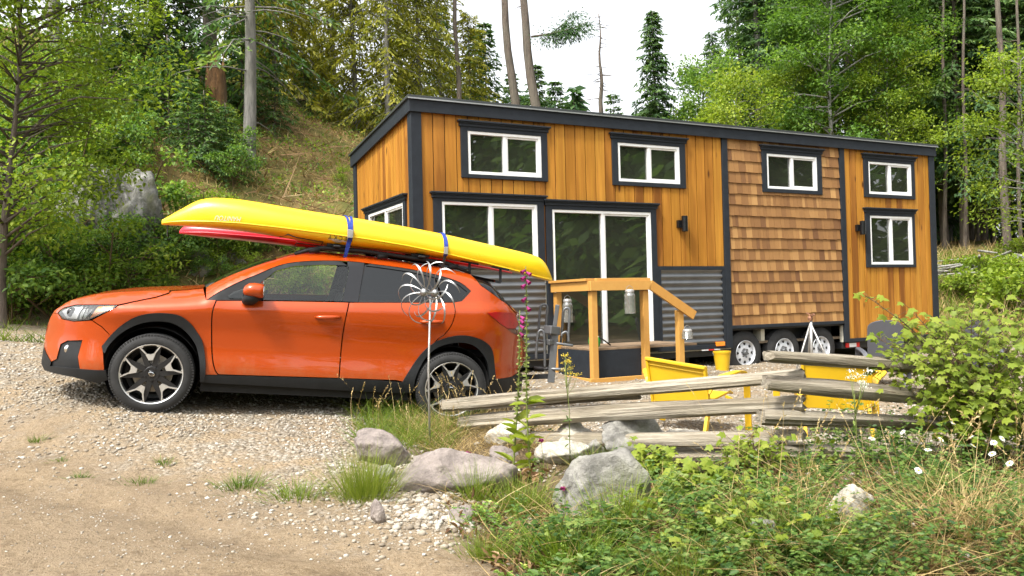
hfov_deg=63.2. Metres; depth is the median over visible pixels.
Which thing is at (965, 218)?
bare tree
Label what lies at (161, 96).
shrub
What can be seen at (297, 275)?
shrub
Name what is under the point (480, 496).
grass tuft
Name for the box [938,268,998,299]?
bush
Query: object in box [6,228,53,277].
shrub
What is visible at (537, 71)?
young conifer
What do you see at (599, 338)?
garden sprayer
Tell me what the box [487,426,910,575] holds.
weeds
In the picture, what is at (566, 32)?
bare fir
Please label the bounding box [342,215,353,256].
ratchet strap
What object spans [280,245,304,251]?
shrub
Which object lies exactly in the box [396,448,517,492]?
boulder
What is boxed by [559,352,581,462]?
ragwort
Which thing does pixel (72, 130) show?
shrub
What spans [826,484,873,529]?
boulder
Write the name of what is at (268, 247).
shrub
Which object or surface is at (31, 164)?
shrub
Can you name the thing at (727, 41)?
forest cedar
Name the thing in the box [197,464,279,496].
grass tuft
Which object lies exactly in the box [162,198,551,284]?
yellow kayak
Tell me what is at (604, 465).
boulder
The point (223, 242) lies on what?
shrub
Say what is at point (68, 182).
shrub
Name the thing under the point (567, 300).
glass lantern
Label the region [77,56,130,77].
shrub
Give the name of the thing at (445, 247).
ratchet strap
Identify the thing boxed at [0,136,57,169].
shrub
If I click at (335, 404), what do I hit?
yard gravel
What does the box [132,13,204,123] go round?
fir sapling
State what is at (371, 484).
grass tuft
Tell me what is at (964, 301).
meadow grass
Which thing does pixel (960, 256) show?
dry meadow grass
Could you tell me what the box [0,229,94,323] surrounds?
shrub
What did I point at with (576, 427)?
boulder
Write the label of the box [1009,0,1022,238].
bare tree
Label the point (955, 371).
thimbleberry shrub
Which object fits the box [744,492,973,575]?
grass tuft
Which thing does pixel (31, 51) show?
shrub
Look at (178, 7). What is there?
fir sapling
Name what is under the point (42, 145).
shrub
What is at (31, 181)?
shrub
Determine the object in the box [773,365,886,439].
bench
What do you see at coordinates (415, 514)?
rubble
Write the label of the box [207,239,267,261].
shrub
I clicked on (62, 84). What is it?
shrub
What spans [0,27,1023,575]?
ground
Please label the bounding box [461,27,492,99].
young conifer
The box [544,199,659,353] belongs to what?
sliding door
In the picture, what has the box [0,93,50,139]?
shrub
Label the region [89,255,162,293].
shrub
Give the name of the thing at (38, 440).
grass tuft
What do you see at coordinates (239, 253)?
shrub
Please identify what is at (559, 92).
young conifer
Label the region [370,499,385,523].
boulder
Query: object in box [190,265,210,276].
boulder
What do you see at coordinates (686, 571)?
grass tuft
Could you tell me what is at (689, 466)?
thimbleberry shrub
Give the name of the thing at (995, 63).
vine maple
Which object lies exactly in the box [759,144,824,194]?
window
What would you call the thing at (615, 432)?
boulder
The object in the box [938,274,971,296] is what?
bush
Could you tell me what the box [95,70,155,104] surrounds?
shrub
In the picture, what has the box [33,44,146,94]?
shrub
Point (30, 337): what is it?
grass
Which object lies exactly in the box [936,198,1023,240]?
forest cedar
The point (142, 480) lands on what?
grass tuft
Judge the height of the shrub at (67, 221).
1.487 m
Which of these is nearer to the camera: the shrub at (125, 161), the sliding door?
the sliding door
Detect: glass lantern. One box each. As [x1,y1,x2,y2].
[563,295,571,301]
[625,285,633,292]
[682,325,691,331]
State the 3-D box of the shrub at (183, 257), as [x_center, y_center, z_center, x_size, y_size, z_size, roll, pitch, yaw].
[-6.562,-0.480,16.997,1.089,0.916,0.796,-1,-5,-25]
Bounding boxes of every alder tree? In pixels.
[27,0,174,81]
[652,42,768,126]
[684,62,794,129]
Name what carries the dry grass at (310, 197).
on the ground at (260, 557)
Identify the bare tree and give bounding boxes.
[935,0,960,248]
[954,0,971,250]
[973,29,979,240]
[989,20,1003,242]
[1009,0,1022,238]
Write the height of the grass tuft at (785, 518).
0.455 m
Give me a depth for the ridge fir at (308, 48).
31.41 m
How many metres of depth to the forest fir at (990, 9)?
36.48 m
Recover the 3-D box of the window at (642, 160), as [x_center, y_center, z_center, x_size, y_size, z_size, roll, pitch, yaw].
[2.140,-1.977,12.988,1.480,0.800,0.138,-1,-1,-27]
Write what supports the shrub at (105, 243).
on the ground at (260, 557)
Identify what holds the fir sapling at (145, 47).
on the ground at (260, 557)
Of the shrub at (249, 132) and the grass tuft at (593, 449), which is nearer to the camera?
the grass tuft at (593, 449)
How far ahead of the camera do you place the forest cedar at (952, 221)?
43.96 m
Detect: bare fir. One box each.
[443,0,462,98]
[501,0,519,104]
[515,0,600,106]
[992,0,1015,256]
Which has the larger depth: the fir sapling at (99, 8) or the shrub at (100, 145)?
the fir sapling at (99, 8)
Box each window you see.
[361,193,407,261]
[429,191,547,268]
[457,119,550,181]
[608,132,688,188]
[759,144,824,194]
[861,152,917,199]
[862,207,917,266]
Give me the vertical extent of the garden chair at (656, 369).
0.734 m
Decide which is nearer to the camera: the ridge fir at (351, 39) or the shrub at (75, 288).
the shrub at (75, 288)
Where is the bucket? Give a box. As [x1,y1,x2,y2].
[713,351,730,370]
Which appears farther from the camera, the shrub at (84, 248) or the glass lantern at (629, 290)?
the shrub at (84, 248)
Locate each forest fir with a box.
[860,4,1014,217]
[870,0,1023,245]
[884,0,1023,246]
[925,0,1023,241]
[935,0,1023,239]
[936,2,1023,216]
[968,0,1023,214]
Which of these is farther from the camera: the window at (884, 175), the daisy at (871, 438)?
the window at (884, 175)
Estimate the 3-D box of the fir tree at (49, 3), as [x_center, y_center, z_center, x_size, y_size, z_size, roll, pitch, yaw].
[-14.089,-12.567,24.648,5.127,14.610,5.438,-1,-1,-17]
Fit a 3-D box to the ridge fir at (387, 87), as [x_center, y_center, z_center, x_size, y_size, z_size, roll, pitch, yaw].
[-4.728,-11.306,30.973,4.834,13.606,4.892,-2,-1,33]
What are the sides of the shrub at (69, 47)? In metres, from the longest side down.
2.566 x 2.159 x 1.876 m
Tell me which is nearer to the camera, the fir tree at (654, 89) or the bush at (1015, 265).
the bush at (1015, 265)
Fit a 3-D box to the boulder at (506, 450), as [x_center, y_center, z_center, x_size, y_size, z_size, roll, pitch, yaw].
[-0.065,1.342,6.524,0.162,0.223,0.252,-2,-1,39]
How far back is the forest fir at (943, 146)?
39.87 m
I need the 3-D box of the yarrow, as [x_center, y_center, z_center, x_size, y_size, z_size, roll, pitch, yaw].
[2.210,0.935,5.286,0.164,0.874,0.239,-1,-1,0]
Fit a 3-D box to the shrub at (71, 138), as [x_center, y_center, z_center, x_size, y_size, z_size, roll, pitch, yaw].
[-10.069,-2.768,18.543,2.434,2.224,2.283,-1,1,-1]
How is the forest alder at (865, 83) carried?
on the ground at (260, 557)
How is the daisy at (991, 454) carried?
on the ground at (260, 557)
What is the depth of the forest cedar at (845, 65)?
42.08 m
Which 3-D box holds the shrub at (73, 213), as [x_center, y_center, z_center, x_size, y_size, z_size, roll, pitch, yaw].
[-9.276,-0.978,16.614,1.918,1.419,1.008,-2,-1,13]
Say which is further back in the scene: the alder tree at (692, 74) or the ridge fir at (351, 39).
the alder tree at (692, 74)
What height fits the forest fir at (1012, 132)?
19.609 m
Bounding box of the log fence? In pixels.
[439,350,1023,462]
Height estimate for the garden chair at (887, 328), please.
0.982 m
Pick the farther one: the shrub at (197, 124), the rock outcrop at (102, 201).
the shrub at (197, 124)
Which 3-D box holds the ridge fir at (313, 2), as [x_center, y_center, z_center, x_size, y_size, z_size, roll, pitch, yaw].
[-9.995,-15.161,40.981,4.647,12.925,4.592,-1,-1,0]
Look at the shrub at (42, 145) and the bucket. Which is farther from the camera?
the shrub at (42, 145)
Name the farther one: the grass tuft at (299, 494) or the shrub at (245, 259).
the shrub at (245, 259)
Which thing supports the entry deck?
on the ground at (260, 557)
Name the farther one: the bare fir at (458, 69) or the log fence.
the bare fir at (458, 69)
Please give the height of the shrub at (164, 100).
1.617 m
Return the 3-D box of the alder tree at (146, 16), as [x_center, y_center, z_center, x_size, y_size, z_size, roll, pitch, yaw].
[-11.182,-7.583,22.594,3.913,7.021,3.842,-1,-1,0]
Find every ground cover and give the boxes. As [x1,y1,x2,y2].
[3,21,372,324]
[14,80,352,313]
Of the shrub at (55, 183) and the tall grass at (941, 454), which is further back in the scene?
the shrub at (55, 183)
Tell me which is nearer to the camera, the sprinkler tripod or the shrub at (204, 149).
the sprinkler tripod
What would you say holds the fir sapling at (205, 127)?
on the ground at (260, 557)
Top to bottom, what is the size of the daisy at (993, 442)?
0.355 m
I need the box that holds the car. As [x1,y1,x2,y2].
[41,243,525,421]
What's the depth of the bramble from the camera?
4.50 m
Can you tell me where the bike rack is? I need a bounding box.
[523,303,572,382]
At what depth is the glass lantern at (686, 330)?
11.70 m
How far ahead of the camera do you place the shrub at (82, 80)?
21.63 m
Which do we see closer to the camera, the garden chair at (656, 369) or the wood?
the garden chair at (656, 369)
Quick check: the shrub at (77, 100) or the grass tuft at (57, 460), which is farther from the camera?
the shrub at (77, 100)
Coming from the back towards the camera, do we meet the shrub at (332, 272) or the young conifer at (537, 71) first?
the young conifer at (537, 71)
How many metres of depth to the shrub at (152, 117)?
20.84 m
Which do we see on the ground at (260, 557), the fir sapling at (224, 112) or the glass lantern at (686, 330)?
the fir sapling at (224, 112)
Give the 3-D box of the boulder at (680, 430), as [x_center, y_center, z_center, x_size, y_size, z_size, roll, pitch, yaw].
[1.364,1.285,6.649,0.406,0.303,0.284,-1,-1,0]
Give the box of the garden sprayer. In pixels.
[588,325,610,346]
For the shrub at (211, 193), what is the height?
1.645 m
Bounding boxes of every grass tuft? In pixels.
[27,432,57,442]
[48,454,67,463]
[61,470,98,479]
[115,474,170,485]
[150,455,176,466]
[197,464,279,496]
[243,472,341,504]
[277,436,449,506]
[437,454,509,502]
[440,522,524,562]
[446,496,671,575]
[462,468,567,522]
[532,465,686,545]
[540,439,630,465]
[596,513,788,575]
[676,472,903,575]
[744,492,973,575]
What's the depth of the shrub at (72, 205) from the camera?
16.48 m
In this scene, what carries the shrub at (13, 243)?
on the ground at (260, 557)
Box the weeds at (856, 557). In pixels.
[691,428,1023,575]
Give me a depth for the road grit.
4.86 m
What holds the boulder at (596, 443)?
on the ground at (260, 557)
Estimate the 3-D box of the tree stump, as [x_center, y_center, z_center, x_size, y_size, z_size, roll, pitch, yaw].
[-8.448,-5.503,23.764,0.699,2.415,0.575,-1,-1,0]
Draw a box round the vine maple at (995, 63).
[931,39,1023,235]
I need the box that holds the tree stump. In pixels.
[205,55,228,131]
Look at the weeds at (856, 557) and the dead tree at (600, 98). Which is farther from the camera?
the dead tree at (600, 98)
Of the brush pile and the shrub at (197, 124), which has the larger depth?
the brush pile
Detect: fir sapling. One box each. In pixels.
[60,0,117,56]
[83,10,160,111]
[100,75,157,168]
[121,0,182,108]
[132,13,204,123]
[139,34,208,150]
[143,0,228,91]
[157,76,221,175]
[174,90,247,183]
[202,106,262,182]
[220,15,290,136]
[235,15,308,107]
[256,62,301,140]
[289,58,327,121]
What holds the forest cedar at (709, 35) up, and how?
on the ground at (260, 557)
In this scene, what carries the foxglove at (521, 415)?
on the ground at (260, 557)
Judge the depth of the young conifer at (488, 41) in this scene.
40.17 m
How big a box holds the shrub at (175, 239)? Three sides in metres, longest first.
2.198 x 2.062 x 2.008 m
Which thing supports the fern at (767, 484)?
on the ground at (260, 557)
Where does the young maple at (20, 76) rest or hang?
on the ground at (260, 557)
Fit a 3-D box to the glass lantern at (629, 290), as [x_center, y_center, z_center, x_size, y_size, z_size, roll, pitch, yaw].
[1.606,0.154,11.348,0.153,0.388,0.153,-1,-1,-27]
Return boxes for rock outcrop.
[54,164,119,263]
[110,169,171,267]
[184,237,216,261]
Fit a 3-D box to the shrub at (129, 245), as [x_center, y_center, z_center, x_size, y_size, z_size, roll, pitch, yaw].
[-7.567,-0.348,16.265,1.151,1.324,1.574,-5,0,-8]
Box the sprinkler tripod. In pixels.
[796,312,824,368]
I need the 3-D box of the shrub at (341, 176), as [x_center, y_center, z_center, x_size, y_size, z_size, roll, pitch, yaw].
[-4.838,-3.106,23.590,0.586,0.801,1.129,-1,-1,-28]
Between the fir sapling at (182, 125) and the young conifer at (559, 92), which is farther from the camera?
the young conifer at (559, 92)
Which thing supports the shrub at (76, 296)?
on the ground at (260, 557)
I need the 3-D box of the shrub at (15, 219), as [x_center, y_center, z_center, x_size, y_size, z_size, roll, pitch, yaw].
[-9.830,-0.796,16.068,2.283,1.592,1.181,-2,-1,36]
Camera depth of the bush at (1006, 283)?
20.73 m
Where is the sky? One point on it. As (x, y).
(686, 22)
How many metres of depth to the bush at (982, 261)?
24.20 m
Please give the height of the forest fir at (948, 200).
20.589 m
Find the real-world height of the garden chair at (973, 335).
0.971 m
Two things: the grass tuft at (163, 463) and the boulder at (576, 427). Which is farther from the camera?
the boulder at (576, 427)
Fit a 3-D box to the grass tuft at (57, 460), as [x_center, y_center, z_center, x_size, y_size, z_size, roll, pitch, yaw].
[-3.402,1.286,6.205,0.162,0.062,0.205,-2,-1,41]
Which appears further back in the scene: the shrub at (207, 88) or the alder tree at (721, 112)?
the alder tree at (721, 112)
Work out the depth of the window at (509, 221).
11.84 m
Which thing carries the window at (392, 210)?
in the tiny house
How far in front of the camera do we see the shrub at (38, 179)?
17.00 m
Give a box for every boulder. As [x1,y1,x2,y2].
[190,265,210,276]
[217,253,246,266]
[354,428,410,466]
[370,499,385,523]
[377,464,394,480]
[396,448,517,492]
[418,506,431,518]
[448,505,473,521]
[484,421,530,445]
[489,445,518,462]
[534,440,589,462]
[551,447,650,519]
[557,422,590,440]
[588,439,607,454]
[601,419,663,451]
[667,428,705,447]
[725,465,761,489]
[744,517,783,541]
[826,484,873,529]
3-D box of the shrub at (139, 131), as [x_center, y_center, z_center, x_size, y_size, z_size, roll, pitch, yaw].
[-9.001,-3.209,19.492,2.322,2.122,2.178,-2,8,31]
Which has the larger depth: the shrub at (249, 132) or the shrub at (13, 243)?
the shrub at (249, 132)
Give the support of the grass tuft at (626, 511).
on the ground at (260, 557)
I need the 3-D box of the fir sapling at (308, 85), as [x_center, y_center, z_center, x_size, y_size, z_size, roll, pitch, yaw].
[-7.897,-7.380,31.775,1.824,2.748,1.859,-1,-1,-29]
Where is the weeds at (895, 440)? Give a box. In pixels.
[739,399,1023,480]
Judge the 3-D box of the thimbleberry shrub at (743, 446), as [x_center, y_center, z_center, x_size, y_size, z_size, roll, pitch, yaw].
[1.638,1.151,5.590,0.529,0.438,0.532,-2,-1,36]
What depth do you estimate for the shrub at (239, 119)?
23.69 m
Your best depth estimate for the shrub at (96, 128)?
17.30 m
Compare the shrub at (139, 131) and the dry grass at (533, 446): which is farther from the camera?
the shrub at (139, 131)
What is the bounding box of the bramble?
[617,425,893,572]
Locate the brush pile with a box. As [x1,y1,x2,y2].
[937,250,1023,277]
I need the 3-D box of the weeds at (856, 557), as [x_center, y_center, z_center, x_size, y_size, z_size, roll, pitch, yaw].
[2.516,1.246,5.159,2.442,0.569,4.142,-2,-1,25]
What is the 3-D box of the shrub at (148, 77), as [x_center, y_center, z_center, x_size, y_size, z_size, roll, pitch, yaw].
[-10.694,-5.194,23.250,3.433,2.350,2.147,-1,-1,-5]
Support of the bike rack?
attached to the car
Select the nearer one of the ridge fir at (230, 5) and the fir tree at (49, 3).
the fir tree at (49, 3)
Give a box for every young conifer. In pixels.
[422,5,467,99]
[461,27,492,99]
[470,22,510,103]
[502,73,523,104]
[521,64,555,106]
[545,80,568,108]
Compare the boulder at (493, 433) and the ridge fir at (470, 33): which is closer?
the boulder at (493, 433)
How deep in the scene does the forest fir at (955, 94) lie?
36.51 m
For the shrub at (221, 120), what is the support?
on the ground at (260, 557)
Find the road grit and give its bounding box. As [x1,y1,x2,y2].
[0,400,532,575]
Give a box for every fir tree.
[47,0,125,48]
[69,0,261,117]
[153,0,357,169]
[174,0,298,88]
[630,10,677,119]
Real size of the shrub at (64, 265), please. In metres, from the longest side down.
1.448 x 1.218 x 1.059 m
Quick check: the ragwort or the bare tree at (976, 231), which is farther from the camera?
the bare tree at (976, 231)
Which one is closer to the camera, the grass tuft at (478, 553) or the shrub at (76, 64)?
the grass tuft at (478, 553)
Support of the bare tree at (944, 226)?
on the ground at (260, 557)
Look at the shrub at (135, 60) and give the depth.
21.57 m
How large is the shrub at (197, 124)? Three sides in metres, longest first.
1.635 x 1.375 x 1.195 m
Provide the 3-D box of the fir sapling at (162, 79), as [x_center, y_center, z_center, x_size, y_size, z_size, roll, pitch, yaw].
[-8.973,-4.842,21.969,2.556,3.779,2.508,-1,-1,-25]
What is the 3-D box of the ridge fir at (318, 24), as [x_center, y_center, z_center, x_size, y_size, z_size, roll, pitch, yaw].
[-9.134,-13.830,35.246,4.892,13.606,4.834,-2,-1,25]
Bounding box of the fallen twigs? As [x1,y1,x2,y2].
[7,89,355,321]
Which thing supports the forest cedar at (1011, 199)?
on the ground at (260, 557)
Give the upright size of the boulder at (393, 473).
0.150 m
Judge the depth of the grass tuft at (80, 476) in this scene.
5.80 m
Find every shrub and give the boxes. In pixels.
[0,23,69,73]
[0,46,74,77]
[0,72,52,111]
[0,82,92,157]
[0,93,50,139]
[0,108,140,164]
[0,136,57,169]
[0,157,48,200]
[0,166,55,206]
[0,180,38,207]
[0,198,61,298]
[0,205,28,244]
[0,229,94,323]
[1,159,55,202]
[1,201,100,242]
[2,117,120,161]
[2,138,107,171]
[3,119,57,157]
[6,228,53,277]
[7,251,106,307]
[7,256,61,323]
[8,136,125,173]
[8,221,118,310]
[8,229,63,262]
[11,229,157,311]
[15,46,152,102]
[15,147,153,187]
[16,193,102,249]
[17,257,131,314]
[18,176,78,210]
[24,69,95,96]
[24,197,92,245]
[24,248,82,283]
[29,113,121,161]
[32,68,116,97]
[32,143,208,212]
[32,214,191,307]
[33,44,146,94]
[34,116,124,163]
[37,158,133,196]
[41,107,124,176]
[43,203,80,236]
[46,87,114,120]
[47,39,93,66]
[50,90,119,130]
[56,46,130,77]
[72,228,143,268]
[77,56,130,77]
[79,147,166,182]
[83,104,168,172]
[84,207,204,287]
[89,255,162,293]
[92,67,179,123]
[92,88,163,135]
[93,237,151,286]
[94,207,217,258]
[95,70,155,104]
[104,66,182,107]
[104,81,163,108]
[125,77,191,116]
[142,270,182,286]
[145,79,179,115]
[155,225,214,262]
[158,225,190,252]
[160,76,217,116]
[166,243,218,278]
[170,199,234,252]
[173,101,240,131]
[173,116,220,146]
[174,113,265,157]
[176,134,229,157]
[177,235,251,268]
[180,182,238,247]
[183,109,235,144]
[190,254,235,276]
[201,138,267,187]
[207,237,258,255]
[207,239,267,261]
[215,102,243,132]
[215,239,235,252]
[226,251,261,270]
[227,86,260,111]
[234,265,303,293]
[248,241,282,260]
[277,265,320,292]
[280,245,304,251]
[289,265,336,293]
[312,265,334,279]
[331,162,349,183]
[631,443,678,479]
[652,455,756,496]
[704,425,797,476]
[853,291,1023,470]
[906,373,1023,467]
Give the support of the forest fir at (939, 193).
on the ground at (260, 557)
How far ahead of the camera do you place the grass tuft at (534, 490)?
5.18 m
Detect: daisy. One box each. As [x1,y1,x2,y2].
[869,437,874,474]
[915,467,921,505]
[988,452,995,491]
[990,440,996,484]
[1006,460,1012,515]
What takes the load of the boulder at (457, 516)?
on the ground at (260, 557)
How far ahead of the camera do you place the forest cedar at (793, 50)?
44.08 m
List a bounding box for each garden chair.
[643,357,751,430]
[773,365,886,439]
[855,320,911,384]
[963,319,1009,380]
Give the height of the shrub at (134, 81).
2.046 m
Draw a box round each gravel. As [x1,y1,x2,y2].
[0,333,1022,430]
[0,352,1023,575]
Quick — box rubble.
[318,442,528,555]
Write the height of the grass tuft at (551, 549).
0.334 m
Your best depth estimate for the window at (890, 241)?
15.41 m
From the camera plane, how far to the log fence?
6.23 m
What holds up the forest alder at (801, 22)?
on the ground at (260, 557)
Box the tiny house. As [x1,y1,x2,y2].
[348,94,939,367]
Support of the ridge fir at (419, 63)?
on the ground at (260, 557)
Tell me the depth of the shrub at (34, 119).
17.91 m
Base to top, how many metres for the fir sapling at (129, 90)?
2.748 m
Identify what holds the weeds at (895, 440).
on the ground at (260, 557)
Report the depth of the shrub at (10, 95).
18.18 m
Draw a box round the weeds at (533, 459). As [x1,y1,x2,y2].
[510,424,720,480]
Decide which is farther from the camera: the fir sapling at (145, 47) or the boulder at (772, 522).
the fir sapling at (145, 47)
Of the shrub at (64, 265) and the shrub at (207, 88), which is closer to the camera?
the shrub at (64, 265)
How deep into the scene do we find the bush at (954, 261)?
25.05 m
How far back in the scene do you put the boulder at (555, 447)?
6.50 m
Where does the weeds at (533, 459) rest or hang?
on the ground at (260, 557)
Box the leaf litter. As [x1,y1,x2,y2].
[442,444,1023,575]
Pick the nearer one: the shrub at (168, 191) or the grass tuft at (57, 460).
the grass tuft at (57, 460)
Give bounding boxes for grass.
[0,312,46,342]
[1,24,369,324]
[327,392,485,455]
[337,371,534,434]
[383,397,585,455]
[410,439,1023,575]
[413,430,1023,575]
[686,382,1023,547]
[916,244,1023,344]
[934,236,1023,342]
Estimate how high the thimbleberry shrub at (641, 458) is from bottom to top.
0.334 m
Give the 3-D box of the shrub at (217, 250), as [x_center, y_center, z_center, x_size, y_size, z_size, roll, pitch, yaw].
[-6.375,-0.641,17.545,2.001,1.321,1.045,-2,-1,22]
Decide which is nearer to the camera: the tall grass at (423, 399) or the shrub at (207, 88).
the tall grass at (423, 399)
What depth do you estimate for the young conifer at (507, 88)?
44.20 m
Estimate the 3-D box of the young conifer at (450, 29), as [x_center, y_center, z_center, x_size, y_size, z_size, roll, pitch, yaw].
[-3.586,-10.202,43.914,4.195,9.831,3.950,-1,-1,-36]
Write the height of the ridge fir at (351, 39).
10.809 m
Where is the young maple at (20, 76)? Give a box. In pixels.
[0,0,212,328]
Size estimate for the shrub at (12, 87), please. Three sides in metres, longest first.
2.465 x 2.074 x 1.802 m
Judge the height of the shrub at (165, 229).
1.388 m
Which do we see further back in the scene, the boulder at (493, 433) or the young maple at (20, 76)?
the young maple at (20, 76)
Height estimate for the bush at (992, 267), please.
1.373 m
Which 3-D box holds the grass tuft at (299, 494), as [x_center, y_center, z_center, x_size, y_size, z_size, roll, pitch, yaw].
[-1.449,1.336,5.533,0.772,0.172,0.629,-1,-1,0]
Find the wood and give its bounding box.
[192,0,1023,237]
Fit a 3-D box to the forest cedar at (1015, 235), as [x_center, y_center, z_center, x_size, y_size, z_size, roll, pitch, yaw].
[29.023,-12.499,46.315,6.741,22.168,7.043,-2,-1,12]
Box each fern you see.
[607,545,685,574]
[740,479,811,500]
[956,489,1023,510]
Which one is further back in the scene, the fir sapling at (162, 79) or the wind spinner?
the fir sapling at (162, 79)
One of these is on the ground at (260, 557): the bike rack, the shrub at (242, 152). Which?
the shrub at (242, 152)
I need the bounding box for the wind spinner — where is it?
[398,261,459,447]
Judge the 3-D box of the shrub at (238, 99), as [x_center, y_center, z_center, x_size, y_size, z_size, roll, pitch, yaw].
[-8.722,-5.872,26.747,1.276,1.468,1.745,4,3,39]
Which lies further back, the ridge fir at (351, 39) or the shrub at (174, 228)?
the ridge fir at (351, 39)
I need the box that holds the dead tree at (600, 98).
[580,13,615,112]
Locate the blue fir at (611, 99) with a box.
[603,89,624,114]
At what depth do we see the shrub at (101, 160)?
18.73 m
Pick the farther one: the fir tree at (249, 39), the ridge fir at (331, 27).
the ridge fir at (331, 27)
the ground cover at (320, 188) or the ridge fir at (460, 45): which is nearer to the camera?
the ground cover at (320, 188)
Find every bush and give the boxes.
[938,255,979,279]
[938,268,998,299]
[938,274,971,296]
[953,253,1020,285]
[965,266,1023,311]
[968,262,1023,299]
[979,253,1023,295]
[983,253,1021,270]
[993,236,1023,260]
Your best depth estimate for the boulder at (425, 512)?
5.13 m
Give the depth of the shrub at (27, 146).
17.62 m
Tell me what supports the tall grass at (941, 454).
on the ground at (260, 557)
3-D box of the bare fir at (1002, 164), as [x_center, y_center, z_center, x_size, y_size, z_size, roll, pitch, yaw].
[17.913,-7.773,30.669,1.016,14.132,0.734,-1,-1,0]
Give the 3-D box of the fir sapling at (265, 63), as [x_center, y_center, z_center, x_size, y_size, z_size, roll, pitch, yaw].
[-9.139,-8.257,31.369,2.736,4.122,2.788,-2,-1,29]
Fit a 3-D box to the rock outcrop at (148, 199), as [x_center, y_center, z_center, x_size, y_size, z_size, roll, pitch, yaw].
[-7.785,-1.096,17.375,1.438,2.739,1.402,-10,-1,0]
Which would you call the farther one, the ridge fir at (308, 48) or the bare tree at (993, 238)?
the bare tree at (993, 238)
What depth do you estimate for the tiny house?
13.26 m
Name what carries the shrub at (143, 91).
on the ground at (260, 557)
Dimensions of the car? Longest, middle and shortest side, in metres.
4.692 x 2.009 x 1.727 m
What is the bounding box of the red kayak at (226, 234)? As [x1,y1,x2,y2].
[179,226,511,273]
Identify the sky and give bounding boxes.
[0,0,1017,236]
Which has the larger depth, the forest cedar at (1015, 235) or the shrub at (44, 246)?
the forest cedar at (1015, 235)
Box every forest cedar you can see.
[697,31,724,106]
[700,0,806,128]
[708,0,765,124]
[743,0,822,130]
[750,0,856,134]
[794,0,900,134]
[910,43,1017,240]
[935,1,1023,239]
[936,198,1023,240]
[988,11,1023,238]
[989,6,1016,237]
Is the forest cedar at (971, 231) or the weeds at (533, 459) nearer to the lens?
the weeds at (533, 459)
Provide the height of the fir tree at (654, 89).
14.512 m
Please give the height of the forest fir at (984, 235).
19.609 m
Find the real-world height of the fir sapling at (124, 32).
4.122 m
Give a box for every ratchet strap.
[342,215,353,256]
[438,232,447,268]
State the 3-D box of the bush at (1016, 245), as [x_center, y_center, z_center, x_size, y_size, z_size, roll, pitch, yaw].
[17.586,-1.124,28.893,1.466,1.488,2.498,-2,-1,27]
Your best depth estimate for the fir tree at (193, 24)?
24.98 m
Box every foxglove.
[494,310,534,492]
[504,266,545,488]
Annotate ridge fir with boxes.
[202,0,334,109]
[219,0,342,121]
[234,0,343,110]
[283,0,359,91]
[283,0,389,108]
[296,0,417,134]
[325,0,452,135]
[352,0,443,121]
[367,0,474,123]
[399,0,479,98]
[446,12,503,102]
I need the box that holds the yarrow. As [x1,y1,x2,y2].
[845,367,876,484]
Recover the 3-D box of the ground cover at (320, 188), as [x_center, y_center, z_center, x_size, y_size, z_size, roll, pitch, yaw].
[-7.316,-3.169,21.265,11.567,8.993,13.747,-1,-1,0]
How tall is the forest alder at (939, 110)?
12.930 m
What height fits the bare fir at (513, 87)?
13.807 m
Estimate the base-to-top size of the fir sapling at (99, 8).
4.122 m
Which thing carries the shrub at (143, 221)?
on the ground at (260, 557)
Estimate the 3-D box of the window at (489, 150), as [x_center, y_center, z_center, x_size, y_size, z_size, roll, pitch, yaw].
[-0.101,-1.943,11.862,1.460,0.800,0.138,-1,-1,-27]
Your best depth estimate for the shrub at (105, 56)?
22.73 m
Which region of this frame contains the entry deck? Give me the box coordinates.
[548,278,696,381]
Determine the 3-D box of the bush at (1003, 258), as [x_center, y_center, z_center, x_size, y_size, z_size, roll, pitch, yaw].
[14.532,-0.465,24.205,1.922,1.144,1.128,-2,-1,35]
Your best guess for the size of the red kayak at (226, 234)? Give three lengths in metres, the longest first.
3.528 x 0.592 x 0.228 m
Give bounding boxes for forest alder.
[748,0,923,138]
[749,54,857,135]
[776,0,962,141]
[831,16,956,190]
[848,0,984,171]
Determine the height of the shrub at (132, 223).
2.628 m

